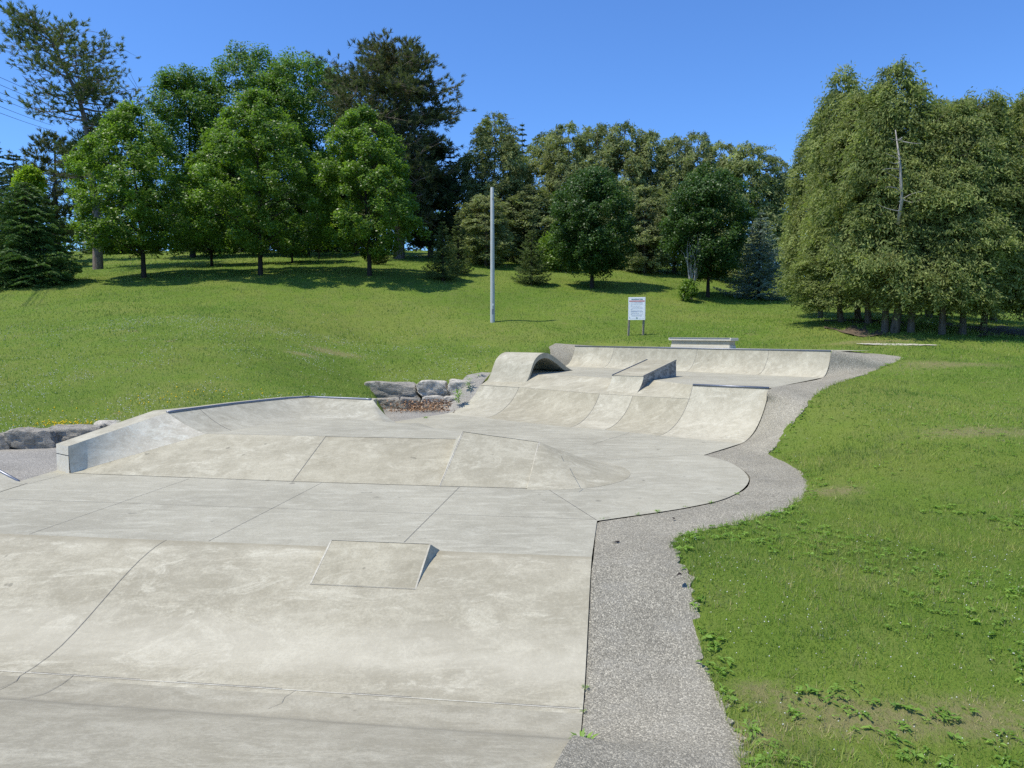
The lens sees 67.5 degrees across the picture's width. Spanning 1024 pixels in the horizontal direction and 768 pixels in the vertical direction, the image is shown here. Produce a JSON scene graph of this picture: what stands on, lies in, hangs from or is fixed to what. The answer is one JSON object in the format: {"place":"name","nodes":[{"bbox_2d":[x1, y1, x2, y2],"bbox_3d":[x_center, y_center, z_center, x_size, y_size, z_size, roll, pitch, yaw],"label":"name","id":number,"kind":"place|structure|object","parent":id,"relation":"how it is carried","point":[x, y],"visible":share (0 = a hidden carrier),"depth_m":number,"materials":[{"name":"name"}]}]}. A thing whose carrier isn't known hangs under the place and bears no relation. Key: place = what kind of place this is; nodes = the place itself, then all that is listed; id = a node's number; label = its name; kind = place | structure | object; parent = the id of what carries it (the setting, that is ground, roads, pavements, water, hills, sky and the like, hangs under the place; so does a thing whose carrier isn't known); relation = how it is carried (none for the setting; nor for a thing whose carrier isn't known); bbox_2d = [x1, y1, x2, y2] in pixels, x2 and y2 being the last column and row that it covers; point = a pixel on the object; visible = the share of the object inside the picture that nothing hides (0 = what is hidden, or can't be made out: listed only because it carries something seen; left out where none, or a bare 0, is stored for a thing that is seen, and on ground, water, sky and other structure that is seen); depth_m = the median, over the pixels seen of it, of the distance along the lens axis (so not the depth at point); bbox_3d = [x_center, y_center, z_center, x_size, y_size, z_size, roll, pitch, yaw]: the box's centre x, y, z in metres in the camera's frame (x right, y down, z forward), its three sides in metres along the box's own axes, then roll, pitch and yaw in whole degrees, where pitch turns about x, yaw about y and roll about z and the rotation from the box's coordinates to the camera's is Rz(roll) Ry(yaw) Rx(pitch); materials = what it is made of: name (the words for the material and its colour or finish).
{"place":"outdoors","nodes":[
{"label":"outdoors","id":0,"kind":"place"},
{"bbox_2d":[0,406,445,480],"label":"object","id":1,"kind":"structure","parent":0,"point":[22,464],"depth_m":16.94,"materials":[{"name":"stone"}]},
{"bbox_2d":[0,432,12,449],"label":"boulder","id":2,"kind":"object","parent":1,"relation":"on","point":[4,444],"visible":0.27,"depth_m":18.20,"materials":[{"name":"grey stone"}]},
{"bbox_2d":[4,427,58,448],"bbox_3d":[-11.606,1.357,18.647,1.107,0.623,0.849,0,4,-7],"label":"boulder","id":3,"kind":"object","parent":1,"relation":"on","point":[28,438],"visible":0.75,"depth_m":18.32,"materials":[{"name":"grey stone"}]},
{"bbox_2d":[48,424,105,442],"bbox_3d":[-10.956,1.333,19.274,1.283,0.627,0.967,-1,4,-9],"label":"boulder","id":4,"kind":"object","parent":1,"relation":"on","point":[65,432],"visible":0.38,"depth_m":18.86,"materials":[{"name":"grey stone"}]},
{"bbox_2d":[93,420,120,426],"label":"boulder","id":5,"kind":"object","parent":1,"relation":"on","point":[106,423],"visible":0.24,"depth_m":19.79,"materials":[{"name":"stone"}]},
{"bbox_2d":[376,397,399,408],"bbox_3d":[-4.522,0.724,27.961,1.042,0.476,0.510,0,4,0],"label":"boulder","id":6,"kind":"object","parent":1,"relation":"on","point":[386,405],"visible":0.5,"depth_m":27.75,"materials":[{"name":"grey stone"}]},
{"bbox_2d":[399,397,420,408],"bbox_3d":[-3.706,0.701,27.853,0.770,0.466,0.535,0,4,0],"label":"boulder","id":7,"kind":"object","parent":1,"relation":"on","point":[407,399],"visible":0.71,"depth_m":27.64,"materials":[{"name":"grey stone"}]},
{"bbox_2d":[380,399,454,412],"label":"wood chips","id":8,"kind":"object","parent":1,"relation":"on","point":[423,409],"visible":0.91,"depth_m":27.09,"materials":[{"name":"brown wood"}]},
{"bbox_2d":[421,395,443,408],"bbox_3d":[-2.878,0.681,27.841,0.846,0.552,0.448,0,4,0],"label":"boulder","id":9,"kind":"object","parent":1,"relation":"on","point":[435,397],"visible":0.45,"depth_m":27.65,"materials":[{"name":"stone"}]},
{"bbox_2d":[443,396,455,402],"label":"boulder","id":10,"kind":"object","parent":1,"relation":"on","point":[449,398],"visible":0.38,"depth_m":27.52,"materials":[{"name":"stone"}]},
{"bbox_2d":[0,366,817,556],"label":"skatepark floor","id":11,"kind":"structure","parent":0,"point":[667,473],"depth_m":12.54,"materials":[{"name":"grey concrete"}]},
{"bbox_2d":[0,470,25,491],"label":"quarter pipe","id":12,"kind":"object","parent":11,"relation":"on","point":[7,481],"visible":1,"depth_m":14.14,"materials":[{"name":"grey concrete"}]},
{"bbox_2d":[56,396,395,472],"bbox_3d":[-6.710,1.054,18.331,7.301,1.166,3.480,-3,5,-33],"label":"corner quarter pipe","id":13,"kind":"object","parent":11,"relation":"on","point":[154,429],"visible":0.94,"depth_m":16.85,"materials":[{"name":"grey concrete"}]},
{"bbox_2d":[73,419,629,489],"bbox_3d":[-2.036,1.262,16.505,9.224,0.799,10.122,3,5,36],"label":"funbox","id":14,"kind":"object","parent":11,"relation":"on","point":[346,451],"visible":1,"depth_m":15.02,"materials":[{"name":"concrete"}]},
{"bbox_2d":[446,374,692,435],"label":"long bank","id":15,"kind":"structure","parent":11,"relation":"on","point":[653,407],"depth_m":23.89,"materials":[{"name":"concrete"}]},
{"bbox_2d":[486,352,570,386],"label":"wave ramp","id":16,"kind":"structure","parent":15,"relation":"on","point":[514,366],"depth_m":27.96,"materials":[{"name":"concrete"}]},
{"bbox_2d":[606,359,676,392],"bbox_3d":[4.199,-0.260,24.915,1.140,0.976,3.601,3,5,33],"label":"ramp box","id":17,"kind":"object","parent":15,"relation":"on","point":[637,377],"visible":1,"depth_m":24.36,"materials":[{"name":"concrete"}]},
{"bbox_2d":[660,384,768,443],"bbox_3d":[5.507,0.931,20.633,2.277,1.693,2.146,3,5,39],"label":"quarter pipe","id":18,"kind":"object","parent":11,"relation":"on","point":[727,413],"visible":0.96,"depth_m":20.88,"materials":[{"name":"concrete"}]},
{"bbox_2d":[566,345,864,377],"bbox_3d":[7.362,-0.789,30.210,2.508,1.303,12.234,-4,5,-44],"label":"quarter pipe","id":19,"kind":"object","parent":11,"relation":"on","point":[791,362],"visible":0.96,"depth_m":28.82,"materials":[{"name":"concrete"}]},
{"bbox_2d":[669,337,737,347],"bbox_3d":[7.565,-1.634,30.450,0.573,0.416,2.860,-4,5,-43],"label":"grind ledge","id":20,"kind":"object","parent":19,"relation":"on","point":[687,342],"visible":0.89,"depth_m":30.16,"materials":[{"name":"white concrete"}]},
{"bbox_2d":[435,372,490,412],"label":"path","id":21,"kind":"structure","parent":0,"point":[468,393],"depth_m":27.63,"materials":[{"name":"concrete"}]},
{"bbox_2d":[453,389,463,402],"bbox_3d":[-1.892,0.416,26.876,0.534,0.537,0.537,-2,4,-24],"label":"weed","id":22,"kind":"object","parent":21,"relation":"on","point":[458,396],"visible":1,"depth_m":26.89,"materials":[{"name":"green plant"}]},
{"bbox_2d":[448,379,475,394],"bbox_3d":[-1.850,0.179,28.300,1.038,0.718,0.863,0,4,0],"label":"boulder","id":23,"kind":"object","parent":21,"relation":"on","point":[455,384],"visible":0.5,"depth_m":27.91,"materials":[{"name":"stone"}]},
{"bbox_2d":[0,249,1023,767],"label":"ground","id":24,"kind":"structure","parent":0,"point":[934,727],"depth_m":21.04,"materials":[{"name":"green plant"}]},
{"bbox_2d":[0,148,9,202],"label":"spruce tree","id":25,"kind":"object","parent":24,"relation":"on","point":[1,163],"visible":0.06,"depth_m":82.65,"materials":[{"name":"green plant"}]},
{"bbox_2d":[0,154,28,244],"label":"spruce tree","id":26,"kind":"object","parent":24,"relation":"on","point":[13,159],"visible":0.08,"depth_m":78.22,"materials":[{"name":"green plant"}]},
{"bbox_2d":[9,164,48,200],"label":"young tree","id":27,"kind":"object","parent":24,"relation":"on","point":[31,175],"visible":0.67,"depth_m":58.69,"materials":[{"name":"green plant"}]},
{"bbox_2d":[0,182,88,290],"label":"spruce tree","id":28,"kind":"object","parent":24,"relation":"on","point":[43,259],"visible":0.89,"depth_m":45.71,"materials":[{"name":"green plant"}]},
{"bbox_2d":[2,127,103,247],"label":"pine tree","id":29,"kind":"object","parent":24,"relation":"on","point":[55,189],"visible":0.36,"depth_m":63.89,"materials":[{"name":"green plant"}]},
{"bbox_2d":[0,0,165,269],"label":"pine tree","id":30,"kind":"object","parent":24,"relation":"on","point":[86,89],"visible":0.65,"depth_m":55.10,"materials":[{"name":"green plant"}]},
{"bbox_2d":[70,169,153,253],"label":"spruce tree","id":31,"kind":"object","parent":24,"relation":"on","point":[86,250],"visible":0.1,"depth_m":76.00,"materials":[{"name":"green plant"}]},
{"bbox_2d":[60,98,222,277],"bbox_3d":[-23.304,-12.265,49.022,9.281,11.449,8.342,-3,5,-37],"label":"oak tree","id":32,"kind":"object","parent":24,"relation":"on","point":[139,147],"visible":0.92,"depth_m":47.33,"materials":[{"name":"green plant"}]},
{"bbox_2d":[10,387,289,426],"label":"yellow flowers","id":33,"kind":"object","parent":24,"relation":"on","point":[53,422],"visible":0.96,"depth_m":19.85,"materials":[{"name":"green plant"}]},
{"bbox_2d":[135,62,239,256],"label":"maple tree","id":34,"kind":"object","parent":24,"relation":"on","point":[177,88],"visible":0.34,"depth_m":66.75,"materials":[{"name":"green plant"}]},
{"bbox_2d":[168,187,248,265],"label":"young tree","id":35,"kind":"object","parent":24,"relation":"on","point":[210,252],"visible":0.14,"depth_m":56.71,"materials":[{"name":"green plant"}]},
{"bbox_2d":[184,243,273,252],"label":"spruce tree","id":36,"kind":"object","parent":24,"relation":"on","point":[239,251],"visible":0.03,"depth_m":81.64,"materials":[{"name":"green plant"}]},
{"bbox_2d":[182,39,319,255],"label":"maple tree","id":37,"kind":"object","parent":24,"relation":"on","point":[248,67],"visible":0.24,"depth_m":68.90,"materials":[{"name":"green plant"}]},
{"bbox_2d":[174,87,350,274],"bbox_3d":[-15.698,-12.852,49.078,10.881,12.129,10.364,0,4,0],"label":"oak tree","id":38,"kind":"object","parent":24,"relation":"on","point":[240,149],"visible":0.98,"depth_m":47.69,"materials":[{"name":"green plant"}]},
{"bbox_2d":[252,184,331,262],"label":"young tree","id":39,"kind":"object","parent":24,"relation":"on","point":[300,210],"visible":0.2,"depth_m":57.82,"materials":[{"name":"green plant"}]},
{"bbox_2d":[0,534,591,767],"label":"concrete bank","id":40,"kind":"structure","parent":24,"relation":"on","point":[129,653],"depth_m":7.98,"materials":[{"name":"grey concrete"}]},
{"bbox_2d":[309,540,438,588],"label":"kicker ramp","id":41,"kind":"structure","parent":40,"relation":"on","point":[377,563],"depth_m":9.35,"materials":[{"name":"beige concrete"}]},
{"bbox_2d":[228,46,363,255],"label":"maple tree","id":42,"kind":"object","parent":24,"relation":"on","point":[306,98],"visible":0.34,"depth_m":67.14,"materials":[{"name":"green plant"}]},
{"bbox_2d":[300,222,337,258],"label":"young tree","id":43,"kind":"object","parent":24,"relation":"on","point":[319,252],"visible":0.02,"depth_m":65.32,"materials":[{"name":"green plant"}]},
{"bbox_2d":[276,158,371,251],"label":"spruce tree","id":44,"kind":"object","parent":24,"relation":"on","point":[327,250],"visible":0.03,"depth_m":80.75,"materials":[{"name":"green plant"}]},
{"bbox_2d":[323,153,384,254],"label":"pine tree","id":45,"kind":"object","parent":24,"relation":"on","point":[357,252],"visible":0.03,"depth_m":69.59,"materials":[{"name":"green plant"}]},
{"bbox_2d":[304,102,432,275],"bbox_3d":[-9.320,-12.372,49.219,8.405,11.272,8.278,0,4,0],"label":"oak tree","id":46,"kind":"object","parent":24,"relation":"on","point":[362,148],"visible":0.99,"depth_m":48.00,"materials":[{"name":"green plant"}]},
{"bbox_2d":[371,244,389,264],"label":"fir tree","id":47,"kind":"object","parent":24,"relation":"on","point":[383,261],"visible":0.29,"depth_m":56.36,"materials":[{"name":"green plant"}]},
{"bbox_2d":[305,27,475,258],"bbox_3d":[-9.717,-19.204,62.725,13.830,18.314,13.471,0,4,0],"label":"pine tree","id":48,"kind":"object","parent":24,"relation":"on","point":[398,91],"visible":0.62,"depth_m":60.49,"materials":[{"name":"green plant"}]},
{"bbox_2d":[364,381,419,397],"bbox_3d":[-4.467,0.249,28.685,2.145,0.731,0.910,0,4,3],"label":"boulder","id":49,"kind":"object","parent":24,"relation":"on","point":[382,389],"visible":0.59,"depth_m":28.31,"materials":[{"name":"grey stone"}]},
{"bbox_2d":[6,167,785,250],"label":"distant wood","id":50,"kind":"object","parent":24,"relation":"on","point":[69,244],"visible":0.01,"depth_m":97.35,"materials":[{"name":"green plant"}]},
{"bbox_2d":[416,380,449,396],"bbox_3d":[-2.940,0.192,28.493,1.280,0.726,0.852,0,4,0],"label":"boulder","id":51,"kind":"object","parent":24,"relation":"on","point":[430,387],"visible":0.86,"depth_m":28.13,"materials":[{"name":"stone"}]},
{"bbox_2d":[404,133,467,257],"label":"pine tree","id":52,"kind":"object","parent":24,"relation":"on","point":[447,201],"visible":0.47,"depth_m":64.00,"materials":[{"name":"green plant"}]},
{"bbox_2d":[421,221,466,280],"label":"fir tree","id":53,"kind":"object","parent":24,"relation":"on","point":[442,269],"visible":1,"depth_m":50.32,"materials":[{"name":"green plant"}]},
{"bbox_2d":[436,149,463,256],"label":"spruce tree","id":54,"kind":"object","parent":24,"relation":"on","point":[452,157],"visible":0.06,"depth_m":66.78,"materials":[{"name":"green plant"}]},
{"bbox_2d":[445,216,474,273],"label":"fir tree","id":55,"kind":"object","parent":24,"relation":"on","point":[459,233],"visible":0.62,"depth_m":53.32,"materials":[{"name":"green plant"}]},
{"bbox_2d":[444,158,489,257],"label":"cedar tree","id":56,"kind":"object","parent":24,"relation":"on","point":[461,195],"visible":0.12,"depth_m":65.22,"materials":[{"name":"green plant"}]},
{"bbox_2d":[453,193,516,266],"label":"cedar tree","id":57,"kind":"object","parent":24,"relation":"on","point":[501,226],"visible":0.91,"depth_m":58.55,"materials":[{"name":"green plant"}]},
{"bbox_2d":[490,187,494,322],"bbox_3d":[-1.037,-6.801,40.627,0.252,7.129,0.253,0,4,0],"label":"utility pole","id":58,"kind":"object","parent":24,"relation":"on","point":[492,288],"visible":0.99,"depth_m":40.57,"materials":[{"name":"metal"}]},
{"bbox_2d":[453,110,537,258],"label":"cedar tree","id":59,"kind":"object","parent":24,"relation":"on","point":[509,152],"visible":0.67,"depth_m":63.61,"materials":[{"name":"green plant"}]},
{"bbox_2d":[0,306,1023,765],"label":"clover flowers","id":60,"kind":"object","parent":24,"relation":"on","point":[368,396],"visible":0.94,"depth_m":25.42,"materials":[{"name":"white plant"}]},
{"bbox_2d":[495,154,538,258],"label":"cedar tree","id":61,"kind":"object","parent":24,"relation":"on","point":[503,172],"visible":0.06,"depth_m":66.43,"materials":[{"name":"green plant"}]},
{"bbox_2d":[518,124,528,184],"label":"spruce tree","id":62,"kind":"object","parent":24,"relation":"on","point":[522,140],"visible":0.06,"depth_m":70.56,"materials":[{"name":"green plant"}]},
{"bbox_2d":[495,184,565,262],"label":"cedar tree","id":63,"kind":"object","parent":24,"relation":"on","point":[522,218],"visible":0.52,"depth_m":61.84,"materials":[{"name":"green plant"}]},
{"bbox_2d":[511,229,551,284],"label":"fir tree","id":64,"kind":"object","parent":24,"relation":"on","point":[534,270],"visible":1,"depth_m":51.32,"materials":[{"name":"green plant"}]},
{"bbox_2d":[521,129,574,249],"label":"cedar tree","id":65,"kind":"object","parent":24,"relation":"on","point":[535,152],"visible":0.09,"depth_m":66.86,"materials":[{"name":"green plant"}]},
{"bbox_2d":[530,230,576,271],"bbox_3d":[3.291,-10.184,59.338,4.485,3.697,3.791,1,4,18],"label":"shrub","id":66,"kind":"object","parent":24,"relation":"on","point":[550,260],"visible":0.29,"depth_m":58.75,"materials":[{"name":"green plant"}]},
{"bbox_2d":[532,120,590,261],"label":"cedar tree","id":67,"kind":"object","parent":24,"relation":"on","point":[557,153],"visible":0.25,"depth_m":63.95,"materials":[{"name":"green plant"}]},
{"bbox_2d":[546,166,640,288],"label":"maple tree","id":68,"kind":"object","parent":24,"relation":"on","point":[586,248],"visible":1,"depth_m":50.34,"materials":[{"name":"green plant"}]},
{"bbox_2d":[562,122,632,259],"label":"cedar tree","id":69,"kind":"object","parent":24,"relation":"on","point":[599,133],"visible":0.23,"depth_m":64.82,"materials":[{"name":"green plant"}]},
{"bbox_2d":[591,119,655,267],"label":"cedar tree","id":70,"kind":"object","parent":24,"relation":"on","point":[628,154],"visible":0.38,"depth_m":63.63,"materials":[{"name":"green plant"}]},
{"bbox_2d":[627,297,645,335],"bbox_3d":[5.980,-3.200,36.843,0.863,1.928,0.156,1,4,16],"label":"park sign","id":71,"kind":"object","parent":24,"relation":"on","point":[636,308],"visible":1,"depth_m":36.75,"materials":[{"name":"white metal"}]},
{"bbox_2d":[614,184,675,274],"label":"cedar tree","id":72,"kind":"object","parent":24,"relation":"on","point":[654,200],"visible":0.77,"depth_m":61.32,"materials":[{"name":"green plant"}]},
{"bbox_2d":[621,129,677,271],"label":"cedar tree","id":73,"kind":"object","parent":24,"relation":"on","point":[651,136],"visible":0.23,"depth_m":63.42,"materials":[{"name":"green plant"}]},
{"bbox_2d":[642,133,696,273],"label":"cedar tree","id":74,"kind":"object","parent":24,"relation":"on","point":[674,161],"visible":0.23,"depth_m":62.98,"materials":[{"name":"green plant"}]},
{"bbox_2d":[677,278,699,301],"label":"sapling","id":75,"kind":"object","parent":24,"relation":"on","point":[689,289],"visible":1,"depth_m":47.09,"materials":[{"name":"green plant"}]},
{"bbox_2d":[681,232,702,298],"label":"dead sapling","id":76,"kind":"object","parent":24,"relation":"on","point":[689,267],"visible":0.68,"depth_m":47.89,"materials":[{"name":"grey plant"}]},
{"bbox_2d":[664,130,724,276],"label":"cedar tree","id":77,"kind":"object","parent":24,"relation":"on","point":[688,161],"visible":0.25,"depth_m":62.18,"materials":[{"name":"green plant"}]},
{"bbox_2d":[656,160,759,297],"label":"maple tree","id":78,"kind":"object","parent":24,"relation":"on","point":[707,192],"visible":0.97,"depth_m":47.86,"materials":[{"name":"green plant"}]},
{"bbox_2d":[697,140,748,281],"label":"cedar tree","id":79,"kind":"object","parent":24,"relation":"on","point":[722,159],"visible":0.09,"depth_m":61.22,"materials":[{"name":"green plant"}]},
{"bbox_2d":[712,140,794,285],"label":"cedar tree","id":80,"kind":"object","parent":24,"relation":"on","point":[746,167],"visible":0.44,"depth_m":57.84,"materials":[{"name":"green plant"}]},
{"bbox_2d":[713,212,797,300],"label":"spruce tree","id":81,"kind":"object","parent":24,"relation":"on","point":[763,275],"visible":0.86,"depth_m":50.13,"materials":[{"name":"green plant"}]},
{"bbox_2d":[750,156,791,286],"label":"cedar tree","id":82,"kind":"object","parent":24,"relation":"on","point":[781,177],"visible":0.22,"depth_m":58.33,"materials":[{"name":"green plant"}]},
{"bbox_2d":[773,109,822,317],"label":"cedar tree","id":83,"kind":"object","parent":24,"relation":"on","point":[788,244],"visible":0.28,"depth_m":40.20,"materials":[{"name":"green plant"}]},
{"bbox_2d":[761,202,892,321],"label":"cedar tree","id":84,"kind":"object","parent":24,"relation":"on","point":[805,265],"visible":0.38,"depth_m":35.46,"materials":[{"name":"green plant"}]},
{"bbox_2d":[793,61,867,319],"bbox_3d":[16.098,-8.942,36.415,5.904,12.302,5.991,-6,4,0],"label":"cedar tree","id":85,"kind":"object","parent":24,"relation":"on","point":[831,101],"visible":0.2,"depth_m":35.90,"materials":[{"name":"green plant"}]},
{"bbox_2d":[673,351,1023,767],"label":"broadleaf weeds","id":86,"kind":"object","parent":24,"relation":"on","point":[945,763],"visible":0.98,"depth_m":8.10,"materials":[{"name":"green plant"}]},
{"bbox_2d":[906,96,972,317],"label":"cedar tree","id":87,"kind":"object","parent":24,"relation":"on","point":[941,102],"depth_m":38.58,"materials":[{"name":"green plant"}]},
{"bbox_2d":[873,97,1023,334],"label":"cedar tree","id":88,"kind":"object","parent":24,"relation":"on","point":[967,194],"visible":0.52,"depth_m":30.23,"materials":[{"name":"green plant"}]},
{"bbox_2d":[0,0,1023,276],"label":"sky","id":89,"kind":"structure","parent":0,"point":[734,71],"materials":[{"name":"blue"}]},
{"bbox_2d":[549,343,589,365],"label":"path","id":90,"kind":"structure","parent":0,"point":[563,353],"depth_m":34.32,"materials":[{"name":"concrete"}]},
{"bbox_2d":[554,350,902,767],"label":"path","id":91,"kind":"structure","parent":0,"point":[651,701],"depth_m":8.33,"materials":[{"name":"grey gravel"}]},
{"bbox_2d":[569,729,597,738],"bbox_3d":[0.587,2.973,6.434,0.286,0.100,0.284,-4,5,-43],"label":"weed","id":92,"kind":"object","parent":91,"relation":"on","point":[582,733],"visible":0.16,"depth_m":6.47,"materials":[{"name":"green plant"}]},
{"bbox_2d":[856,343,933,344],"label":"gravel path","id":93,"kind":"structure","parent":0,"point":[892,344],"depth_m":30.02,"materials":[{"name":"grey gravel"}]},
{"bbox_2d":[824,319,1023,336],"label":"bare soil","id":94,"kind":"structure","parent":0,"point":[864,332],"depth_m":33.80,"materials":[{"name":"brown soil"}]},
{"bbox_2d":[796,81,914,323],"bbox_3d":[16.040,-7.983,34.504,6.007,11.066,6.027,-2,4,0],"label":"cedar tree","id":95,"kind":"object","parent":94,"relation":"on","point":[841,135],"visible":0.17,"depth_m":34.21,"materials":[{"name":"green plant"}]},
{"bbox_2d":[814,54,961,332],"bbox_3d":[16.221,-7.773,32.566,6.780,11.898,5.470,-2,4,-24],"label":"cedar tree","id":96,"kind":"object","parent":94,"relation":"on","point":[903,110],"visible":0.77,"depth_m":31.60,"materials":[{"name":"green plant"}]},
{"bbox_2d":[825,104,1007,332],"bbox_3d":[16.864,-6.776,31.951,6.094,9.811,6.277,4,4,0],"label":"cedar tree","id":97,"kind":"object","parent":94,"relation":"on","point":[932,196],"visible":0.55,"depth_m":30.77,"materials":[{"name":"green plant"}]},
{"bbox_2d":[907,86,1023,334],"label":"cedar tree","id":98,"kind":"object","parent":94,"relation":"on","point":[994,113],"visible":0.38,"depth_m":30.49,"materials":[{"name":"green plant"}]},
{"bbox_2d":[958,99,1023,330],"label":"cedar tree","id":99,"kind":"object","parent":94,"relation":"on","point":[984,319],"visible":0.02,"depth_m":33.10,"materials":[{"name":"green plant"}]},
{"bbox_2d":[982,89,1023,323],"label":"cedar tree","id":100,"kind":"object","parent":94,"relation":"on","point":[1019,293],"visible":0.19,"depth_m":31.18,"materials":[{"name":"green plant"}]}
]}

